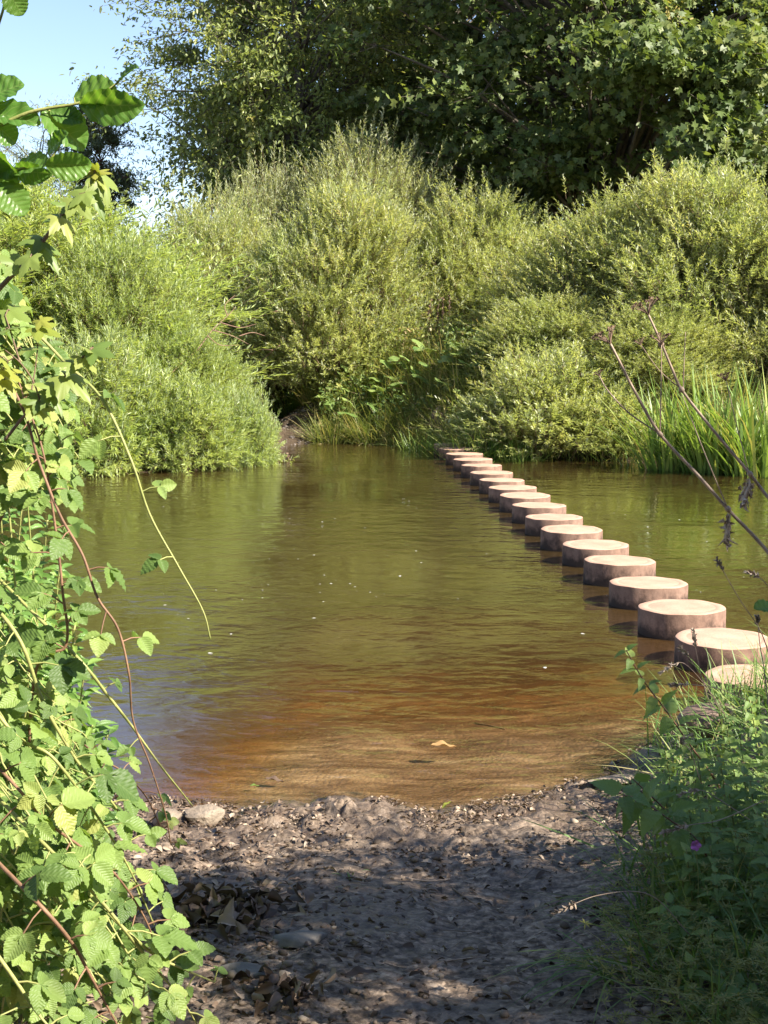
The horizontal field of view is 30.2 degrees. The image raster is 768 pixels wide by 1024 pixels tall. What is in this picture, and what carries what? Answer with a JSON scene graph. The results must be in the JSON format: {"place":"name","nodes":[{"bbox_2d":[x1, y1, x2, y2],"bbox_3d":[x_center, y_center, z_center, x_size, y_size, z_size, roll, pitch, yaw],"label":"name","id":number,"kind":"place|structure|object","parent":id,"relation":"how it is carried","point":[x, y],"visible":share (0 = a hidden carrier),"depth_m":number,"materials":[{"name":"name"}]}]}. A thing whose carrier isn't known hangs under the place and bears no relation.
{"place":"outdoors","nodes":[
{"label":"outdoors","id":0,"kind":"place"},
{"bbox_2d":[0,0,764,292],"label":"sky","id":1,"kind":"structure","parent":0,"point":[42,44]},
{"bbox_2d":[0,443,767,800],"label":"water","id":2,"kind":"structure","parent":0,"point":[428,553],"depth_m":12.55,"materials":[{"name":"liquid"}]},
{"bbox_2d":[6,334,767,1023],"bbox_3d":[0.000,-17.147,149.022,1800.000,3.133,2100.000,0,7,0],"label":"ground","id":3,"kind":"structure","parent":0,"point":[378,730],"depth_m":5.96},
{"bbox_2d":[0,505,46,673],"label":"balsam plant","id":4,"kind":"object","parent":3,"relation":"on","point":[25,528],"visible":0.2,"depth_m":4.45,"materials":[{"name":"green plant"}]},
{"bbox_2d":[7,552,59,674],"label":"balsam plant","id":5,"kind":"object","parent":3,"relation":"on","point":[41,574],"visible":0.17,"depth_m":4.18,"materials":[{"name":"green plant"}]},
{"bbox_2d":[13,514,70,679],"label":"balsam plant","id":6,"kind":"object","parent":3,"relation":"on","point":[45,548],"visible":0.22,"depth_m":4.57,"materials":[{"name":"green plant"}]},
{"bbox_2d":[0,956,84,1023],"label":"bramble cane","id":7,"kind":"object","parent":3,"relation":"on","point":[43,989],"visible":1,"depth_m":2.52,"materials":[{"name":"green plant"}]},
{"bbox_2d":[0,249,97,680],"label":"bramble bush","id":8,"kind":"object","parent":3,"relation":"on","point":[11,414],"visible":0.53,"depth_m":3.62,"materials":[{"name":"green plant"}]},
{"bbox_2d":[0,404,56,562],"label":"bramble cane","id":9,"kind":"object","parent":8,"relation":"attached to","point":[6,544],"visible":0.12,"depth_m":3.70,"materials":[{"name":"green plant"}]},
{"bbox_2d":[2,388,170,844],"bbox_3d":[-0.821,0.188,3.363,0.598,1.378,0.376,0,7,0],"label":"bramble cane","id":10,"kind":"object","parent":8,"relation":"attached to","point":[20,476],"visible":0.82,"depth_m":3.26,"materials":[{"name":"green plant"}]},
{"bbox_2d":[9,324,210,638],"bbox_3d":[-0.751,-0.082,3.556,0.628,0.798,0.136,2,7,19],"label":"bramble cane","id":11,"kind":"object","parent":8,"relation":"attached to","point":[96,446],"visible":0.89,"depth_m":3.52,"materials":[{"name":"green plant"}]},
{"bbox_2d":[36,685,186,849],"bbox_3d":[-0.795,0.787,4.203,0.613,0.679,0.401,-5,8,-34],"label":"bramble cane","id":12,"kind":"object","parent":8,"relation":"attached to","point":[134,763],"visible":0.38,"depth_m":4.13,"materials":[{"name":"green plant"}]},
{"bbox_2d":[0,304,114,440],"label":"sycamore sapling","id":13,"kind":"object","parent":3,"relation":"on","point":[57,387],"visible":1,"depth_m":3.19,"materials":[{"name":"green plant"}]},
{"bbox_2d":[0,163,118,290],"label":"sycamore sapling","id":14,"kind":"object","parent":3,"relation":"on","point":[94,189],"visible":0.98,"depth_m":3.22,"materials":[{"name":"green plant"}]},
{"bbox_2d":[0,93,119,300],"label":"distant willow","id":15,"kind":"object","parent":3,"relation":"on","point":[12,155],"visible":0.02,"depth_m":58.31,"materials":[{"name":"green plant"}]},
{"bbox_2d":[35,563,84,776],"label":"balsam plant","id":16,"kind":"object","parent":3,"relation":"on","point":[57,605],"visible":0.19,"depth_m":4.38,"materials":[{"name":"green plant"}]},
{"bbox_2d":[0,605,122,938],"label":"bramble bush","id":17,"kind":"object","parent":3,"relation":"on","point":[47,709],"visible":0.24,"depth_m":3.52,"materials":[{"name":"green plant"}]},
{"bbox_2d":[0,565,166,850],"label":"bramble cane","id":18,"kind":"object","parent":17,"relation":"attached to","point":[60,675],"visible":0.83,"depth_m":3.28,"materials":[{"name":"green plant"}]},
{"bbox_2d":[0,579,192,806],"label":"bramble cane","id":19,"kind":"object","parent":17,"relation":"attached to","point":[125,749],"visible":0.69,"depth_m":3.77,"materials":[{"name":"green plant"}]},
{"bbox_2d":[0,0,144,215],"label":"alder branch","id":20,"kind":"object","parent":3,"relation":"on","point":[102,100],"visible":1,"depth_m":1.70,"materials":[{"name":"green plant"}]},
{"bbox_2d":[40,658,106,787],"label":"balsam plant","id":21,"kind":"object","parent":3,"relation":"on","point":[89,691],"visible":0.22,"depth_m":4.33,"materials":[{"name":"green plant"}]},
{"bbox_2d":[60,720,117,908],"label":"balsam plant","id":22,"kind":"object","parent":3,"relation":"on","point":[101,725],"visible":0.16,"depth_m":4.34,"materials":[{"name":"green plant"}]},
{"bbox_2d":[0,684,187,1023],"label":"bramble bush","id":23,"kind":"object","parent":3,"relation":"on","point":[55,950],"visible":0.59,"depth_m":2.95,"materials":[{"name":"green plant"}]},
{"bbox_2d":[0,374,101,800],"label":"bramble cane","id":24,"kind":"object","parent":23,"relation":"attached to","point":[41,641],"visible":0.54,"depth_m":3.43,"materials":[{"name":"green plant"}]},
{"bbox_2d":[0,826,131,1023],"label":"bramble cane","id":25,"kind":"object","parent":23,"relation":"attached to","point":[18,941],"visible":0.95,"depth_m":2.72,"materials":[{"name":"green plant"}]},
{"bbox_2d":[0,715,177,925],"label":"bramble cane","id":26,"kind":"object","parent":23,"relation":"attached to","point":[121,782],"visible":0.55,"depth_m":3.02,"materials":[{"name":"green plant"}]},
{"bbox_2d":[0,723,189,997],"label":"bramble cane","id":27,"kind":"object","parent":23,"relation":"attached to","point":[70,798],"visible":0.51,"depth_m":2.95,"materials":[{"name":"green plant"}]},
{"bbox_2d":[0,798,219,1023],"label":"bramble cane","id":28,"kind":"object","parent":23,"relation":"attached to","point":[103,857],"visible":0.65,"depth_m":2.88,"materials":[{"name":"green plant"}]},
{"bbox_2d":[77,866,227,1004],"bbox_3d":[-0.534,0.906,3.042,0.471,0.390,0.338,-3,7,-20],"label":"bramble cane","id":29,"kind":"object","parent":23,"relation":"attached to","point":[112,954],"visible":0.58,"depth_m":3.00,"materials":[{"name":"green plant"}]},
{"bbox_2d":[8,314,194,478],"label":"willow bush","id":30,"kind":"object","parent":3,"relation":"on","point":[111,376],"visible":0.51,"depth_m":21.38,"materials":[{"name":"green plant"}]},
{"bbox_2d":[40,76,163,231],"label":"slender tree","id":31,"kind":"object","parent":3,"relation":"on","point":[111,137],"visible":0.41,"depth_m":54.39,"materials":[{"name":"green plant"}]},
{"bbox_2d":[13,207,238,381],"bbox_3d":[-4.787,-3.313,24.391,4.856,4.028,4.726,-3,8,-24],"label":"willow bush","id":32,"kind":"object","parent":3,"relation":"on","point":[148,288],"visible":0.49,"depth_m":23.57,"materials":[{"name":"green plant"}]},
{"bbox_2d":[0,154,299,388],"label":"willow bush","id":33,"kind":"object","parent":3,"relation":"on","point":[15,230],"visible":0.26,"depth_m":24.83,"materials":[{"name":"green plant"}]},
{"bbox_2d":[107,360,269,475],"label":"willow bush","id":34,"kind":"object","parent":3,"relation":"on","point":[206,409],"visible":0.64,"depth_m":21.75,"materials":[{"name":"green plant"}]},
{"bbox_2d":[122,309,263,430],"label":"willow bush","id":35,"kind":"object","parent":3,"relation":"on","point":[229,362],"visible":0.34,"depth_m":23.37,"materials":[{"name":"green plant"}]},
{"bbox_2d":[184,804,224,825],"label":"rock","id":36,"kind":"object","parent":3,"relation":"on","point":[210,814],"visible":0.84,"depth_m":5.92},
{"bbox_2d":[138,158,307,386],"bbox_3d":[-4.181,-5.245,32.398,5.432,5.274,6.174,0,7,0],"label":"willow bush","id":37,"kind":"object","parent":3,"relation":"on","point":[232,225],"visible":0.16,"depth_m":31.52,"materials":[{"name":"green plant"}]},
{"bbox_2d":[161,878,314,943],"bbox_3d":[-0.492,1.303,4.715,0.517,0.211,0.692,-3,8,-24],"label":"leaf pile","id":38,"kind":"object","parent":3,"relation":"on","point":[229,905],"visible":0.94,"depth_m":4.67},
{"bbox_2d":[213,377,298,467],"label":"willow bush","id":39,"kind":"object","parent":3,"relation":"on","point":[265,436],"visible":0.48,"depth_m":22.66,"materials":[{"name":"green plant"}]},
{"bbox_2d":[173,131,358,395],"bbox_3d":[-2.968,-5.996,35.481,6.030,6.952,7.420,-5,9,-36],"label":"willow bush","id":40,"kind":"object","parent":3,"relation":"on","point":[277,189],"visible":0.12,"depth_m":34.91,"materials":[{"name":"green plant"}]},
{"bbox_2d":[60,0,481,392],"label":"tall tree","id":41,"kind":"object","parent":3,"relation":"on","point":[284,58],"visible":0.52,"depth_m":37.47,"materials":[{"name":"green plant"}]},
{"bbox_2d":[220,958,336,1016],"bbox_3d":[-0.284,1.328,3.993,0.322,0.114,0.316,-3,8,-23],"label":"leaf pile","id":42,"kind":"object","parent":3,"relation":"on","point":[285,982],"visible":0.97,"depth_m":3.97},
{"bbox_2d":[273,930,327,948],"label":"rock","id":43,"kind":"object","parent":3,"relation":"on","point":[295,939],"visible":0.95,"depth_m":4.37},
{"bbox_2d":[288,407,370,444],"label":"grass tussock","id":44,"kind":"object","parent":3,"relation":"on","point":[321,438],"depth_m":27.49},
{"bbox_2d":[207,152,486,406],"bbox_3d":[-1.017,-4.808,30.246,6.085,5.504,5.544,-3,8,-24],"label":"willow bush","id":45,"kind":"object","parent":3,"relation":"on","point":[359,229],"visible":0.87,"depth_m":29.09,"materials":[{"name":"green plant"}]},
{"bbox_2d":[214,104,499,334],"bbox_3d":[-0.399,-6.836,35.055,9.408,6.295,7.645,0,7,0],"label":"willow bush","id":46,"kind":"object","parent":3,"relation":"on","point":[403,179],"visible":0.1,"depth_m":33.71,"materials":[{"name":"green plant"}]},
{"bbox_2d":[319,384,421,445],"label":"grass tussock","id":47,"kind":"object","parent":3,"relation":"on","point":[366,434],"depth_m":27.15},
{"bbox_2d":[141,0,623,272],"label":"sycamore tree","id":48,"kind":"object","parent":3,"relation":"on","point":[308,16],"visible":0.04,"depth_m":47.83,"materials":[{"name":"green plant"}]},
{"bbox_2d":[337,339,436,429],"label":"butterbur plant","id":49,"kind":"object","parent":3,"relation":"on","point":[417,350],"visible":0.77,"depth_m":28.05,"materials":[{"name":"green plant"}]},
{"bbox_2d":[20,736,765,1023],"bbox_3d":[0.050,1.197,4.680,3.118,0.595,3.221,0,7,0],"label":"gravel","id":50,"kind":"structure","parent":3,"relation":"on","point":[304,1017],"depth_m":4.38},
{"bbox_2d":[22,730,765,1023],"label":"leaf litter","id":51,"kind":"object","parent":3,"relation":"on","point":[282,907],"visible":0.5,"depth_m":5.32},
{"bbox_2d":[76,317,767,471],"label":"bank grass","id":52,"kind":"structure","parent":3,"relation":"on","point":[428,373],"depth_m":27.01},
{"bbox_2d":[434,336,493,399],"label":"butterbur plant","id":53,"kind":"object","parent":3,"relation":"on","point":[446,358],"visible":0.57,"depth_m":26.86,"materials":[{"name":"green plant"}]},
{"bbox_2d":[319,311,624,456],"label":"bank herbs","id":54,"kind":"object","parent":3,"relation":"on","point":[446,351],"visible":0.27,"depth_m":27.89,"materials":[{"name":"green plant"}]},
{"bbox_2d":[360,163,601,336],"bbox_3d":[2.546,-5.777,32.351,5.668,4.135,6.442,3,8,26],"label":"willow bush","id":55,"kind":"object","parent":3,"relation":"on","point":[485,228],"visible":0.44,"depth_m":31.36,"materials":[{"name":"green plant"}]},
{"bbox_2d":[410,404,567,462],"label":"grass tussock","id":56,"kind":"object","parent":3,"relation":"on","point":[487,453],"depth_m":23.92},
{"bbox_2d":[489,485,536,503],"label":"stepping stone","id":57,"kind":"object","parent":3,"relation":"on","point":[495,492],"visible":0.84,"depth_m":17.62,"materials":[{"name":"concrete"}]},
{"bbox_2d":[499,492,550,512],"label":"stepping stone","id":58,"kind":"object","parent":3,"relation":"on","point":[507,500],"visible":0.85,"depth_m":16.68,"materials":[{"name":"concrete"}]},
{"bbox_2d":[512,502,565,523],"bbox_3d":[1.720,0.382,15.894,0.604,0.932,0.604,-1,7,-13],"label":"stepping stone","id":59,"kind":"object","parent":3,"relation":"on","point":[521,511],"visible":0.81,"depth_m":15.67,"materials":[{"name":"concrete"}]},
{"bbox_2d":[316,0,767,302],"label":"sycamore tree","id":60,"kind":"object","parent":3,"relation":"on","point":[612,110],"visible":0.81,"depth_m":33.78,"materials":[{"name":"green plant"}]},
{"bbox_2d":[411,332,679,461],"bbox_3d":[2.544,-1.900,24.341,4.230,2.323,3.989,-6,9,-42],"label":"sallow bush","id":61,"kind":"object","parent":3,"relation":"on","point":[526,382],"visible":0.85,"depth_m":23.65,"materials":[{"name":"green plant"}]},
{"bbox_2d":[444,281,659,385],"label":"willow bush","id":62,"kind":"object","parent":3,"relation":"on","point":[528,324],"visible":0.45,"depth_m":25.95,"materials":[{"name":"green plant"}]},
{"bbox_2d":[525,513,582,536],"bbox_3d":[1.775,0.510,14.929,0.604,0.932,0.604,-4,7,-30],"label":"stepping stone","id":63,"kind":"object","parent":3,"relation":"on","point":[535,524],"visible":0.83,"depth_m":14.71,"materials":[{"name":"concrete"}]},
{"bbox_2d":[540,524,602,551],"bbox_3d":[1.824,0.625,13.937,0.604,0.932,0.604,7,10,39],"label":"stepping stone","id":64,"kind":"object","parent":3,"relation":"on","point":[554,537],"visible":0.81,"depth_m":13.71,"materials":[{"name":"concrete"}]},
{"bbox_2d":[436,167,751,351],"bbox_3d":[4.701,-4.835,28.598,6.580,3.850,5.790,4,8,30],"label":"willow bush","id":65,"kind":"object","parent":3,"relation":"on","point":[543,275],"visible":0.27,"depth_m":27.54,"materials":[{"name":"green plant"}]},
{"bbox_2d":[562,539,628,567],"bbox_3d":[1.923,0.752,13.001,0.604,0.932,0.604,-3,9,-24],"label":"stepping stone","id":66,"kind":"object","parent":3,"relation":"on","point":[575,553],"visible":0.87,"depth_m":12.78,"materials":[{"name":"concrete"}]},
{"bbox_2d":[524,840,682,947],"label":"grass tuft","id":67,"kind":"object","parent":3,"relation":"on","point":[639,900],"visible":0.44,"depth_m":4.61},
{"bbox_2d":[495,903,723,1023],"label":"grass tuft","id":68,"kind":"object","parent":3,"relation":"on","point":[600,972],"visible":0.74,"depth_m":4.03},
{"bbox_2d":[534,378,685,459],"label":"sallow bush","id":69,"kind":"object","parent":3,"relation":"on","point":[608,442],"visible":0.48,"depth_m":23.58,"materials":[{"name":"green plant"}]},
{"bbox_2d":[583,555,655,586],"bbox_3d":[1.972,0.863,12.014,0.604,0.932,0.604,4,7,23],"label":"stepping stone","id":70,"kind":"object","parent":3,"relation":"on","point":[602,570],"visible":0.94,"depth_m":11.77,"materials":[{"name":"stone"}]},
{"bbox_2d":[509,622,767,1023],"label":"grass","id":71,"kind":"structure","parent":3,"relation":"on","point":[745,694],"depth_m":5.11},
{"bbox_2d":[516,123,767,378],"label":"willow bush","id":72,"kind":"object","parent":3,"relation":"on","point":[710,195],"visible":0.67,"depth_m":25.77,"materials":[{"name":"green plant"}]},
{"bbox_2d":[609,576,687,610],"bbox_3d":[2.032,1.000,11.014,0.604,0.932,0.604,6,8,41],"label":"stepping stone","id":73,"kind":"object","parent":3,"relation":"on","point":[630,593],"visible":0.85,"depth_m":10.78,"materials":[{"name":"concrete"}]},
{"bbox_2d":[541,291,766,392],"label":"willow bush","id":74,"kind":"object","parent":3,"relation":"on","point":[621,336],"visible":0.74,"depth_m":24.51,"materials":[{"name":"green plant"}]},
{"bbox_2d":[554,805,767,1023],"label":"goosegrass mat","id":75,"kind":"object","parent":3,"relation":"on","point":[670,976],"visible":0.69,"depth_m":3.83,"materials":[{"name":"green plant"}]},
{"bbox_2d":[589,773,734,902],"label":"nettle plant","id":76,"kind":"object","parent":3,"relation":"on","point":[629,807],"visible":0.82,"depth_m":4.32,"materials":[{"name":"green plant"}]},
{"bbox_2d":[625,773,711,871],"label":"nettle plant","id":77,"kind":"object","parent":3,"relation":"on","point":[640,780],"visible":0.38,"depth_m":4.46,"materials":[{"name":"green plant"}]},
{"bbox_2d":[577,364,760,471],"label":"reed clump","id":78,"kind":"object","parent":3,"relation":"on","point":[663,464],"visible":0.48,"depth_m":21.77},
{"bbox_2d":[646,892,694,975],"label":"nettle plant","id":79,"kind":"object","parent":3,"relation":"on","point":[668,896],"visible":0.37,"depth_m":4.05,"materials":[{"name":"green plant"}]},
{"bbox_2d":[652,772,697,891],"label":"nettle plant","id":80,"kind":"object","parent":3,"relation":"on","point":[663,787],"visible":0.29,"depth_m":4.75,"materials":[{"name":"green plant"}]},
{"bbox_2d":[614,644,744,835],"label":"nettle plant","id":81,"kind":"object","parent":3,"relation":"on","point":[670,706],"visible":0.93,"depth_m":4.91,"materials":[{"name":"green plant"}]},
{"bbox_2d":[591,325,767,554],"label":"dry hogweed","id":82,"kind":"object","parent":3,"relation":"on","point":[727,531],"visible":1,"depth_m":3.41,"materials":[{"name":"brown plant"}]},
{"bbox_2d":[637,599,725,663],"bbox_3d":[2.075,1.118,9.963,0.604,0.932,0.604,-1,7,-5],"label":"stepping stone","id":83,"kind":"object","parent":3,"relation":"on","point":[666,619],"visible":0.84,"depth_m":9.73,"materials":[{"name":"concrete"}]},
{"bbox_2d":[603,0,767,226],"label":"sycamore tree","id":84,"kind":"object","parent":3,"relation":"on","point":[714,12],"visible":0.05,"depth_m":37.41,"materials":[{"name":"green plant"}]},
{"bbox_2d":[669,841,711,937],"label":"nettle plant","id":85,"kind":"object","parent":3,"relation":"on","point":[688,859],"visible":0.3,"depth_m":4.26,"materials":[{"name":"green plant"}]},
{"bbox_2d":[615,356,767,474],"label":"reed clump","id":86,"kind":"object","parent":3,"relation":"on","point":[700,465],"visible":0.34,"depth_m":21.30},
{"bbox_2d":[672,952,711,1023],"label":"nettle plant","id":87,"kind":"object","parent":3,"relation":"on","point":[690,970],"visible":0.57,"depth_m":3.72,"materials":[{"name":"green plant"}]},
{"bbox_2d":[631,296,767,511],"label":"dry hogweed","id":88,"kind":"object","parent":3,"relation":"on","point":[746,492],"visible":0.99,"depth_m":3.54,"materials":[{"name":"brown plant"}]},
{"bbox_2d":[681,758,727,873],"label":"nettle plant","id":89,"kind":"object","parent":3,"relation":"on","point":[702,774],"visible":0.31,"depth_m":4.82,"materials":[{"name":"green plant"}]},
{"bbox_2d":[642,359,767,477],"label":"reed clump","id":90,"kind":"object","parent":3,"relation":"on","point":[757,466],"visible":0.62,"depth_m":20.94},
{"bbox_2d":[643,186,767,386],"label":"willow bush","id":91,"kind":"object","parent":3,"relation":"on","point":[738,321],"visible":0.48,"depth_m":25.37,"materials":[{"name":"green plant"}]},
{"bbox_2d":[675,702,744,737],"bbox_3d":[1.550,0.970,6.641,0.306,0.159,0.326,5,9,35],"label":"rock","id":92,"kind":"object","parent":3,"relation":"on","point":[696,708],"visible":0.32,"depth_m":6.55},
{"bbox_2d":[687,916,737,991],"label":"nettle plant","id":93,"kind":"object","parent":3,"relation":"on","point":[719,933],"visible":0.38,"depth_m":3.86,"materials":[{"name":"green plant"}]},
{"bbox_2d":[692,802,734,901],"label":"nettle plant","id":94,"kind":"object","parent":3,"relation":"on","point":[708,817],"visible":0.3,"depth_m":4.46,"materials":[{"name":"green plant"}]},
{"bbox_2d":[691,844,743,935],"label":"nettle plant","id":95,"kind":"object","parent":3,"relation":"on","point":[709,849],"visible":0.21,"depth_m":4.26,"materials":[{"name":"green plant"}]},
{"bbox_2d":[694,866,745,945],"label":"nettle plant","id":96,"kind":"object","parent":3,"relation":"on","point":[722,891],"visible":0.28,"depth_m":4.07,"materials":[{"name":"green plant"}]},
{"bbox_2d":[673,627,767,686],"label":"stepping stone","id":97,"kind":"object","parent":3,"relation":"on","point":[710,639],"visible":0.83,"depth_m":8.80,"materials":[{"name":"concrete"}]},
{"bbox_2d":[703,757,742,860],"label":"nettle plant","id":98,"kind":"object","parent":3,"relation":"on","point":[719,794],"visible":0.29,"depth_m":4.76,"materials":[{"name":"green plant"}]},
{"bbox_2d":[711,779,752,881],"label":"nettle plant","id":99,"kind":"object","parent":3,"relation":"on","point":[728,790],"visible":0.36,"depth_m":4.64,"materials":[{"name":"green plant"}]},
{"bbox_2d":[704,664,767,704],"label":"stepping stone","id":100,"kind":"object","parent":3,"relation":"on","point":[719,668],"visible":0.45,"depth_m":7.95,"materials":[{"name":"wood"}]},
{"bbox_2d":[710,715,763,823],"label":"nettle plant","id":101,"kind":"object","parent":3,"relation":"on","point":[727,753],"visible":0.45,"depth_m":5.16,"materials":[{"name":"green plant"}]},
{"bbox_2d":[719,827,761,927],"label":"nettle plant","id":102,"kind":"object","parent":3,"relation":"on","point":[736,857],"visible":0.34,"depth_m":4.26,"materials":[{"name":"green plant"}]},
{"bbox_2d":[719,973,764,1023],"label":"nettle plant","id":103,"kind":"object","parent":3,"relation":"on","point":[739,979],"visible":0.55,"depth_m":3.58,"materials":[{"name":"green plant"}]},
{"bbox_2d":[731,886,767,956],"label":"nettle plant","id":104,"kind":"object","parent":3,"relation":"on","point":[750,934],"visible":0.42,"depth_m":4.05,"materials":[{"name":"green plant"}]},
{"bbox_2d":[733,777,767,843],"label":"nettle plant","id":105,"kind":"object","parent":3,"relation":"on","point":[753,793],"visible":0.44,"depth_m":4.55,"materials":[{"name":"green plant"}]},
{"bbox_2d":[737,696,767,799],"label":"nettle plant","id":106,"kind":"object","parent":3,"relation":"on","point":[751,731],"visible":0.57,"depth_m":5.36,"materials":[{"name":"green plant"}]},
{"bbox_2d":[747,725,767,804],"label":"nettle plant","id":107,"kind":"object","parent":3,"relation":"on","point":[764,750],"visible":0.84,"depth_m":4.84,"materials":[{"name":"green plant"}]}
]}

